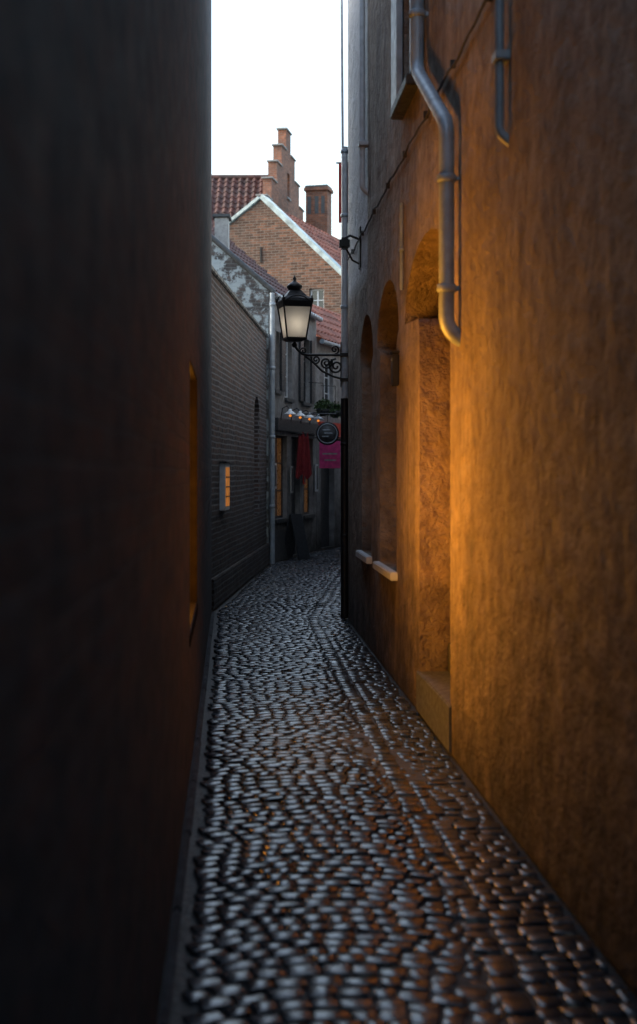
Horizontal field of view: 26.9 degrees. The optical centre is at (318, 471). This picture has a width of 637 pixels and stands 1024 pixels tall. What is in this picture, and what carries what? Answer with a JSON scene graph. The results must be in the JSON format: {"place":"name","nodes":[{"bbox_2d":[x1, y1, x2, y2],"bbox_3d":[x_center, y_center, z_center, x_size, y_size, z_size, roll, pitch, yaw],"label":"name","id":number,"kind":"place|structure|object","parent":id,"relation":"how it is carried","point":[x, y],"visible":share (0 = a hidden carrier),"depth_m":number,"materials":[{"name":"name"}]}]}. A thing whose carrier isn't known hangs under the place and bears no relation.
{"place":"outdoors","nodes":[
{"label":"outdoors","id":0,"kind":"place"},
{"bbox_2d":[212,178,262,226],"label":"roof slope","id":1,"kind":"structure","parent":0,"point":[232,197],"depth_m":49.21,"materials":[{"name":"red tile"}]},
{"bbox_2d":[212,175,267,179],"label":"ridge tiles","id":2,"kind":"object","parent":1,"relation":"on","point":[237,177],"depth_m":49.91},
{"bbox_2d":[212,224,319,317],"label":"roof slope","id":3,"kind":"structure","parent":0,"point":[269,279],"depth_m":25.60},
{"bbox_2d":[215,217,228,248],"bbox_3d":[-1.730,-3.960,23.850,0.240,1.120,0.400,0,0,0],"label":"chimney stack","id":4,"kind":"object","parent":3,"relation":"on","point":[221,229],"visible":0.4,"depth_m":23.65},
{"bbox_2d":[212,214,231,221],"bbox_3d":[-1.730,-4.551,23.850,0.320,0.058,0.480,0,0,0],"label":"chimney cap","id":5,"kind":"object","parent":4,"relation":"on","point":[228,216],"visible":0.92,"depth_m":23.62,"materials":[{"name":"grey concrete"}]},
{"bbox_2d":[212,235,275,292],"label":"verge","id":6,"kind":"structure","parent":3,"relation":"on","point":[243,265],"depth_m":23.09,"materials":[{"name":"grey concrete"}]},
{"bbox_2d":[275,292,322,321],"bbox_3d":[-0.364,-3.080,25.056,0.100,0.100,3.935,0,0,12],"label":"gutter","id":7,"kind":"object","parent":3,"relation":"attached to","point":[313,315],"visible":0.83,"depth_m":26.20,"materials":[{"name":"metal"}]},
{"bbox_2d":[275,465,276,485],"bbox_3d":[-0.754,0.075,23.353,0.002,0.370,0.140,0,0,12],"label":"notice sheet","id":8,"kind":"object","parent":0,"point":[275,475],"visible":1,"depth_m":23.38,"materials":[{"name":"white paper"}]},
{"bbox_2d":[212,0,347,238],"label":"sky","id":9,"kind":"structure","parent":0,"point":[276,63],"materials":[{"name":"white"}]},
{"bbox_2d":[282,210,340,265],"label":"roof slope","id":10,"kind":"structure","parent":0,"point":[327,243],"depth_m":37.24,"materials":[{"name":"red tile"}]},
{"bbox_2d":[304,184,332,234],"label":"chimney stack","id":11,"kind":"object","parent":10,"relation":"on","point":[318,206],"visible":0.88,"depth_m":49.00,"materials":[{"name":"orange brick"}]},
{"bbox_2d":[157,546,636,1023],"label":"ground","id":12,"kind":"structure","parent":0,"point":[180,1007],"depth_m":5.25,"materials":[{"name":"stone cobbles"}]},
{"bbox_2d":[0,0,211,1023],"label":"front wall","id":13,"kind":"structure","parent":12,"relation":"on","point":[105,222],"depth_m":2.16,"materials":[{"name":"paint"}]},
{"bbox_2d":[190,380,196,601],"bbox_3d":[-0.901,0.125,8.563,0.239,1.448,0.019,0,0,-4],"label":"window lining","id":14,"kind":"object","parent":13,"relation":"in","point":[193,490],"depth_m":8.56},
{"bbox_2d":[190,602,196,627],"bbox_3d":[-0.850,0.844,7.775,0.237,0.011,1.558,0,0,-4],"label":"window lining","id":15,"kind":"object","parent":13,"relation":"in","point":[192,607],"depth_m":8.03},
{"bbox_2d":[189,603,197,647],"bbox_3d":[-0.777,0.886,7.780,0.104,0.067,1.700,0,0,-4],"label":"window sill","id":16,"kind":"structure","parent":13,"relation":"attached to","point":[193,627],"depth_m":7.56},
{"bbox_2d":[190,361,196,379],"bbox_3d":[-0.850,-0.594,7.775,0.237,0.011,1.558,0,0,-4],"label":"window lining","id":17,"kind":"object","parent":13,"relation":"in","point":[192,375],"depth_m":8.03,"materials":[{"name":"brown"}]},
{"bbox_2d":[158,612,214,1023],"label":"kerb","id":18,"kind":"structure","parent":12,"relation":"on","point":[167,994],"depth_m":5.36,"materials":[{"name":"stone"}]},
{"bbox_2d":[212,274,265,577],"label":"wall","id":19,"kind":"structure","parent":12,"relation":"on","point":[238,401],"depth_m":18.38,"materials":[{"name":"brick"}]},
{"bbox_2d":[219,461,230,510],"bbox_3d":[-1.158,0.177,16.547,0.090,0.605,0.560,0,0,3],"label":"lit window","id":20,"kind":"object","parent":19,"relation":"attached to","point":[224,485],"visible":1,"depth_m":16.30,"materials":[{"name":"orange glass"}]},
{"bbox_2d":[212,242,268,542],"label":"gable end","id":21,"kind":"structure","parent":12,"relation":"on","point":[249,291],"depth_m":23.15,"materials":[{"name":"brick"}]},
{"bbox_2d":[212,543,269,610],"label":"plinth","id":22,"kind":"structure","parent":12,"relation":"on","point":[228,582],"depth_m":17.93,"materials":[{"name":"stone"}]},
{"bbox_2d":[229,200,340,314],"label":"gable wall","id":23,"kind":"structure","parent":12,"relation":"on","point":[288,253],"depth_m":34.80,"materials":[{"name":"brown brick"}]},
{"bbox_2d":[229,196,260,224],"bbox_3d":[-3.197,-5.983,35.788,3.645,2.514,0.460,0,0,20],"label":"roof trim","id":24,"kind":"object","parent":23,"relation":"on","point":[246,208],"visible":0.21,"depth_m":35.12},
{"bbox_2d":[260,247,261,262],"bbox_3d":[-1.515,-5.700,34.985,0.040,0.400,0.029,0,0,20],"label":"wall anchor","id":25,"kind":"object","parent":23,"relation":"attached to","point":[260,254],"depth_m":34.97,"materials":[{"name":"black metal"}]},
{"bbox_2d":[259,194,340,274],"bbox_3d":[1.025,-4.745,34.268,5.333,5.074,0.460,0,0,20],"label":"coping","id":26,"kind":"object","parent":23,"relation":"on","point":[302,234],"visible":0.46,"depth_m":34.63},
{"bbox_3d":[-0.009,-4.173,34.593,0.310,0.045,0.050,0,0,20],"label":"frame rail","id":27,"kind":"object","parent":23,"relation":"on","visible":0},
{"bbox_2d":[312,290,322,307],"bbox_3d":[-0.009,-4.450,34.593,0.355,0.555,0.008,0,0,20],"label":"glass pane","id":28,"kind":"object","parent":27,"relation":"on","point":[314,294],"visible":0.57,"depth_m":34.58,"materials":[{"name":"grey glass"}]},
{"bbox_2d":[317,291,318,305],"bbox_3d":[-0.009,-4.450,34.593,0.036,0.510,0.038,0,0,20],"label":"mullion","id":29,"kind":"object","parent":27,"relation":"on","point":[317,298],"visible":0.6,"depth_m":34.58,"materials":[{"name":"white paint"}]},
{"bbox_2d":[269,291,315,556],"bbox_3d":[-0.574,-0.775,25.106,0.250,4.750,3.925,0,0,12],"label":"shop front","id":30,"kind":"object","parent":12,"relation":"on","point":[281,403],"visible":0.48,"depth_m":25.16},
{"bbox_2d":[275,330,275,388],"bbox_3d":[-0.797,-1.975,23.331,0.041,1.050,0.280,0,0,12],"label":"shutter","id":31,"kind":"object","parent":30,"relation":"attached to","point":[275,359],"visible":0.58,"depth_m":23.42,"materials":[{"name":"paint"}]},
{"bbox_2d":[269,529,287,561],"bbox_3d":[-0.669,1.325,23.978,0.029,0.550,1.680,0,0,12],"label":"dado","id":32,"kind":"object","parent":30,"relation":"attached to","point":[280,551],"visible":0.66,"depth_m":23.85,"materials":[{"name":"black stone"}]},
{"bbox_2d":[275,389,282,394],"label":"sill","id":33,"kind":"structure","parent":30,"relation":"attached to","point":[279,392],"depth_m":23.62,"materials":[{"name":"grey stone"}]},
{"bbox_2d":[281,436,282,516],"bbox_3d":[-0.688,0.100,24.471,0.050,1.500,0.045,0,0,12],"label":"frame side","id":34,"kind":"object","parent":30,"relation":"on","point":[282,476],"visible":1,"depth_m":24.47,"materials":[{"name":"paint"}]},
{"bbox_2d":[275,518,288,522],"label":"sill","id":35,"kind":"structure","parent":30,"relation":"attached to","point":[282,520],"depth_m":23.88,"materials":[{"name":"grey stone"}]},
{"bbox_2d":[280,332,285,391],"bbox_3d":[-0.648,-1.975,24.035,0.041,1.050,0.280,0,0,12],"label":"shutter","id":36,"kind":"object","parent":30,"relation":"attached to","point":[283,366],"visible":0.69,"depth_m":23.93,"materials":[{"name":"paint"}]},
{"bbox_2d":[286,342,287,397],"bbox_3d":[-0.605,-1.975,24.862,0.050,1.250,0.045,0,0,12],"label":"frame side","id":37,"kind":"object","parent":30,"relation":"on","point":[287,369],"visible":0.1,"depth_m":24.86,"materials":[{"name":"white paint"}]},
{"bbox_2d":[284,398,294,402],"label":"sill","id":38,"kind":"structure","parent":30,"relation":"attached to","point":[289,400],"depth_m":24.45,"materials":[{"name":"grey stone"}]},
{"bbox_2d":[290,466,292,492],"bbox_3d":[-0.497,0.150,24.642,0.028,0.500,0.170,0,0,12],"label":"notice frame","id":39,"kind":"object","parent":30,"relation":"attached to","point":[291,467],"visible":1,"depth_m":24.57,"materials":[{"name":"grey metal"}]},
{"bbox_2d":[291,438,294,553],"bbox_3d":[-0.548,0.465,25.205,0.041,2.230,0.750,0,0,12],"label":"door leaf","id":40,"kind":"object","parent":30,"relation":"attached to","point":[293,465],"visible":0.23,"depth_m":25.44,"materials":[{"name":"paint"}]},
{"bbox_2d":[275,418,318,434],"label":"shop fascia","id":41,"kind":"structure","parent":30,"relation":"attached to","point":[287,425],"depth_m":24.67,"materials":[{"name":"paint"}]},
{"bbox_2d":[281,406,296,417],"bbox_3d":[-0.512,-1.034,23.587,0.251,0.270,0.251,0,0,-33],"label":"wall lamp","id":42,"kind":"object","parent":41,"relation":"attached to","point":[290,412],"visible":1,"depth_m":23.57,"materials":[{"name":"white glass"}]},
{"bbox_2d":[291,408,305,420],"bbox_3d":[-0.346,-1.034,24.370,0.251,0.270,0.251,0,0,-33],"label":"wall lamp","id":43,"kind":"object","parent":41,"relation":"attached to","point":[300,414],"visible":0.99,"depth_m":24.35,"materials":[{"name":"white glass"}]},
{"bbox_2d":[292,432,313,478],"bbox_3d":[-0.329,-0.300,24.888,0.500,0.898,0.078,0,0,-11],"label":"hanging garment","id":44,"kind":"object","parent":41,"relation":"hanging from","point":[303,464],"visible":0.87,"depth_m":24.90,"materials":[{"name":"red fabric"}]},
{"bbox_2d":[300,410,314,421],"bbox_3d":[-0.180,-1.034,25.153,0.251,0.270,0.251,0,0,-33],"label":"wall lamp","id":45,"kind":"object","parent":41,"relation":"attached to","point":[309,416],"visible":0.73,"depth_m":25.09,"materials":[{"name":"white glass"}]},
{"bbox_2d":[309,412,323,422],"bbox_3d":[-0.015,-1.034,25.935,0.251,0.270,0.251,0,0,-33],"label":"wall lamp","id":46,"kind":"object","parent":41,"relation":"attached to","point":[317,418],"visible":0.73,"depth_m":25.87,"materials":[{"name":"white metal"}]},
{"bbox_2d":[299,341,303,401],"bbox_3d":[-0.331,-1.975,25.532,0.041,1.250,0.280,0,0,12],"label":"shutter","id":47,"kind":"object","parent":30,"relation":"attached to","point":[301,376],"visible":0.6,"depth_m":25.46,"materials":[{"name":"paint"}]},
{"bbox_2d":[304,341,305,401],"bbox_3d":[-0.284,-1.975,26.378,0.050,1.250,0.045,0,0,12],"label":"frame side","id":48,"kind":"object","parent":30,"relation":"on","point":[305,374],"visible":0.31,"depth_m":26.38,"materials":[{"name":"paint"}]},
{"bbox_2d":[301,402,312,406],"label":"sill","id":49,"kind":"structure","parent":30,"relation":"attached to","point":[307,404],"depth_m":25.92,"materials":[{"name":"grey stone"}]},
{"bbox_2d":[307,478,308,513],"bbox_3d":[-0.222,0.100,26.672,0.050,1.500,0.045,0,0,12],"label":"frame side","id":50,"kind":"object","parent":30,"relation":"on","point":[308,495],"visible":0.4,"depth_m":26.65,"materials":[{"name":"paint"}]},
{"bbox_2d":[303,514,315,518],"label":"sill","id":51,"kind":"structure","parent":30,"relation":"attached to","point":[309,516],"depth_m":26.14,"materials":[{"name":"grey stone"}]},
{"bbox_2d":[310,341,314,403],"bbox_3d":[-0.119,-1.975,26.530,0.041,1.250,0.280,0,0,12],"label":"shutter","id":52,"kind":"object","parent":30,"relation":"attached to","point":[312,375],"visible":0.98,"depth_m":26.43,"materials":[{"name":"paint"}]},
{"bbox_2d":[291,437,340,467],"bbox_3d":[-0.105,-0.356,25.200,1.120,0.592,0.040,0,0,0],"label":"shop sign","id":53,"kind":"object","parent":30,"relation":"attached to","point":[329,456],"visible":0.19,"depth_m":25.18,"materials":[{"name":"paint"}]},
{"bbox_2d":[315,464,317,490],"bbox_3d":[-0.038,0.125,26.809,0.028,0.550,0.200,0,0,12],"label":"notice frame","id":54,"kind":"object","parent":30,"relation":"attached to","point":[316,465],"visible":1,"depth_m":26.73,"materials":[{"name":"grey metal"}]},
{"bbox_2d":[296,413,338,444],"bbox_3d":[-0.077,-0.779,24.495,0.915,0.589,0.050,0,0,0],"label":"hanging sign","id":55,"kind":"object","parent":30,"relation":"attached to","point":[327,432],"visible":0.94,"depth_m":24.48,"materials":[{"name":"black metal"}]},
{"bbox_2d":[309,382,332,418],"bbox_3d":[0.069,-1.369,25.616,0.392,0.717,0.397,0,0,-27],"label":"hanging flower basket","id":56,"kind":"object","parent":30,"relation":"hanging from","point":[322,405],"visible":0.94,"depth_m":25.55,"materials":[{"name":"green plant"}]},
{"bbox_2d":[321,385,340,417],"bbox_3d":[0.295,-1.360,25.887,0.435,0.654,0.342,0,0,-13],"label":"hanging flower basket","id":57,"kind":"object","parent":30,"relation":"hanging from","point":[335,407],"visible":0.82,"depth_m":25.83,"materials":[{"name":"green plant"}]},
{"bbox_3d":[-0.776,0.827,24.052,0.050,0.045,0.810,0,0,12],"label":"frame rail","id":58,"kind":"object","parent":30,"relation":"on","visible":0},
{"bbox_2d":[276,438,276,515],"bbox_3d":[-0.776,0.100,24.052,0.038,1.410,0.036,0,0,12],"label":"mullion","id":59,"kind":"object","parent":58,"relation":"on","point":[276,489],"visible":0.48,"depth_m":24.04,"materials":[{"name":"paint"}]},
{"bbox_2d":[275,438,280,515],"bbox_3d":[-0.776,0.100,24.052,0.011,1.455,0.855,0,0,12],"label":"glass pane","id":60,"kind":"object","parent":58,"relation":"on","point":[278,476],"visible":0.5,"depth_m":24.25,"materials":[{"name":"glass"}]},
{"bbox_3d":[-0.305,0.827,26.278,0.050,0.045,0.760,0,0,12],"label":"frame rail","id":61,"kind":"object","parent":30,"relation":"on","visible":0},
{"bbox_2d":[304,479,306,511],"bbox_3d":[-0.305,0.100,26.278,0.009,1.455,0.805,0,0,12],"label":"glass pane","id":62,"kind":"object","parent":61,"relation":"on","point":[305,499],"visible":0.14,"depth_m":26.48,"materials":[{"name":"orange glass"}]},
{"bbox_2d":[316,336,340,549],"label":"front wall","id":63,"kind":"structure","parent":12,"relation":"on","point":[334,506],"depth_m":28.14,"materials":[{"name":"grey paint"}]},
{"bbox_2d":[321,468,328,546],"bbox_3d":[0.061,0.490,27.756,0.041,2.180,0.900,0,0,19],"label":"door leaf","id":64,"kind":"object","parent":63,"relation":"attached to","point":[324,507],"visible":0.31,"depth_m":27.89,"materials":[{"name":"paint"}]},
{"bbox_2d":[311,304,340,343],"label":"roof slope","id":65,"kind":"structure","parent":63,"relation":"on","point":[328,327],"depth_m":29.08,"materials":[{"name":"red tile"}]},
{"bbox_2d":[320,339,339,348],"bbox_3d":[0.841,-2.640,29.262,0.100,0.100,4.852,0,0,19],"label":"gutter","id":66,"kind":"object","parent":65,"relation":"attached to","point":[326,342],"visible":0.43,"depth_m":27.27,"materials":[{"name":"metal"}]},
{"bbox_2d":[318,421,340,438],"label":"red fascia","id":67,"kind":"structure","parent":63,"relation":"attached to","point":[338,425],"depth_m":28.21,"materials":[{"name":"paint"}]},
{"bbox_3d":[0.110,-1.322,27.792,0.050,0.045,0.510,0,0,19],"label":"frame rail","id":68,"kind":"object","parent":63,"relation":"on","visible":0},
{"bbox_2d":[325,366,327,400],"bbox_3d":[0.110,-1.800,27.792,0.010,0.955,0.555,0,0,18],"label":"glass pane","id":69,"kind":"object","parent":68,"relation":"on","point":[326,386],"visible":0.14,"depth_m":27.95,"materials":[{"name":"black glass"}]},
{"bbox_2d":[348,0,636,994],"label":"front wall","id":70,"kind":"structure","parent":12,"relation":"on","point":[492,490],"depth_m":5.77,"materials":[{"name":"paint"}]},
{"bbox_2d":[339,226,360,269],"bbox_3d":[0.308,-2.180,12.953,0.216,0.400,0.182,0,0,0],"label":"wall spotlight","id":71,"kind":"object","parent":70,"relation":"attached to","point":[344,243],"depth_m":12.91,"materials":[{"name":"black metal"}]},
{"bbox_2d":[358,0,367,195],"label":"drain pipe","id":72,"kind":"object","parent":70,"relation":"attached to","point":[362,144],"visible":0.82,"depth_m":12.25,"materials":[{"name":"grey metal"}]},
{"bbox_2d":[356,550,371,563],"bbox_3d":[0.519,0.793,12.390,0.255,0.063,1.040,0,0,-4],"label":"window sill","id":73,"kind":"structure","parent":70,"relation":"attached to","point":[363,556],"depth_m":12.18,"materials":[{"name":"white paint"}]},
{"bbox_2d":[373,561,397,580],"bbox_3d":[0.627,0.793,10.668,0.255,0.063,1.290,0,0,-4],"label":"window sill","id":74,"kind":"structure","parent":70,"relation":"attached to","point":[386,571],"depth_m":10.40,"materials":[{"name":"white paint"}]},
{"bbox_2d":[389,350,399,386],"bbox_3d":[0.569,-0.770,9.968,0.060,0.260,0.160,0,0,-4],"label":"wall lamp","id":75,"kind":"object","parent":70,"relation":"attached to","point":[394,368],"visible":1,"depth_m":9.91,"materials":[{"name":"black metal"}]},
{"bbox_2d":[391,0,401,107],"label":"window","id":76,"kind":"structure","parent":70,"relation":"attached to","point":[396,44],"depth_m":9.64,"materials":[{"name":"metal"}]},
{"bbox_2d":[398,203,403,289],"bbox_3d":[0.606,-1.635,9.660,0.044,0.630,0.060,0,0,-4],"label":"wall conduit","id":77,"kind":"object","parent":70,"relation":"attached to","point":[401,249],"depth_m":9.65,"materials":[{"name":"metal"}]},
{"bbox_2d":[390,73,417,119],"bbox_3d":[0.647,-2.607,9.282,0.190,0.075,0.900,0,0,-4],"label":"window sill","id":78,"kind":"structure","parent":70,"relation":"attached to","point":[404,97],"depth_m":9.19,"materials":[{"name":"grey stone"}]},
{"bbox_2d":[347,0,492,260],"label":"wall cable","id":79,"kind":"object","parent":70,"relation":"attached to","point":[453,63],"depth_m":8.42,"materials":[{"name":"black rubber"}]},
{"bbox_2d":[409,0,460,346],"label":"drain pipe","id":80,"kind":"object","parent":70,"relation":"attached to","point":[447,179],"visible":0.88,"depth_m":7.24,"materials":[{"name":"metal"}]},
{"bbox_2d":[492,0,509,146],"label":"drain pipe","id":81,"kind":"object","parent":70,"relation":"attached to","point":[500,57],"visible":0.85,"depth_m":5.95,"materials":[{"name":"metal"}]},
{"bbox_3d":[0.781,-1.850,18.726,0.280,6.900,8.600,0,0,4],"label":"side wall","id":82,"kind":"object","parent":12,"relation":"on","visible":0},
{"bbox_2d":[276,275,347,386],"bbox_3d":[-0.057,-1.535,14.596,0.784,1.230,0.363,0,0,-13],"label":"street lamp","id":83,"kind":"object","parent":82,"relation":"attached to","point":[294,303],"visible":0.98,"depth_m":14.46,"materials":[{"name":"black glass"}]},
{"bbox_2d":[336,162,340,222],"bbox_3d":[0.319,-3.310,15.767,0.220,0.720,0.030,0,0,4],"label":"hanging banner","id":84,"kind":"object","parent":82,"relation":"attached to","point":[339,163],"visible":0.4,"depth_m":15.76,"materials":[{"name":"red fabric"}]},
{"bbox_2d":[340,0,347,617],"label":"drain pipe","id":85,"kind":"object","parent":82,"relation":"attached to","point":[344,387],"visible":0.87,"depth_m":14.52,"materials":[{"name":"grey metal"}]},
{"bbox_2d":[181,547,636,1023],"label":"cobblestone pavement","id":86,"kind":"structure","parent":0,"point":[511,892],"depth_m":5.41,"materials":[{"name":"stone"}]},
{"bbox_2d":[269,293,274,563],"bbox_3d":[-0.802,-0.750,23.087,0.110,4.700,0.110,0,0,0],"label":"drain pipe","id":87,"kind":"object","parent":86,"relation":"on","point":[272,427],"visible":1,"depth_m":23.05,"materials":[{"name":"metal"}]},
{"bbox_2d":[285,514,309,558],"bbox_3d":[-0.420,1.184,24.300,0.395,0.812,0.400,0,0,29],"label":"board sign","id":88,"kind":"object","parent":86,"relation":"on","point":[295,534],"visible":0.93,"depth_m":24.25,"materials":[{"name":"paint"}]},
{"bbox_2d":[416,670,451,753],"bbox_3d":[0.853,1.464,8.228,0.312,0.272,1.390,0,0,-4],"label":"door threshold","id":89,"kind":"object","parent":86,"relation":"on","point":[433,708],"depth_m":8.18,"materials":[{"name":"beige stone"}]},
{"bbox_2d":[448,643,449,671],"bbox_3d":[0.915,1.233,8.212,0.032,0.186,1.260,0,0,-4],"label":"door kickboard","id":90,"kind":"object","parent":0,"point":[449,657],"depth_m":8.80,"materials":[{"name":"brown wood"}]},
{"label":"front wall","id":91,"kind":"object","parent":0,"visible":0},
{"bbox_2d":[258,129,302,220],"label":"stepped gable","id":92,"kind":"structure","parent":91,"relation":"on","point":[284,187],"depth_m":49.44,"materials":[{"name":"orange brick"}]},
{"bbox_2d":[256,194,272,200],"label":"step coping","id":93,"kind":"object","parent":92,"relation":"on","point":[268,196],"visible":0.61,"depth_m":46.07,"materials":[{"name":"stone"}]},
{"bbox_2d":[261,176,277,183],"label":"step coping","id":94,"kind":"object","parent":92,"relation":"on","point":[272,177],"visible":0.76,"depth_m":46.98,"materials":[{"name":"stone"}]},
{"bbox_2d":[266,160,282,166],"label":"step coping","id":95,"kind":"object","parent":92,"relation":"on","point":[280,164],"visible":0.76,"depth_m":47.84,"materials":[{"name":"stone"}]},
{"bbox_2d":[272,143,286,150],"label":"step coping","id":96,"kind":"object","parent":92,"relation":"on","point":[284,147],"visible":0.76,"depth_m":48.75,"materials":[{"name":"stone"}]},
{"bbox_2d":[276,127,291,135],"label":"step coping","id":97,"kind":"object","parent":92,"relation":"on","point":[282,128],"visible":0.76,"depth_m":49.58,"materials":[{"name":"stone"}]}
]}

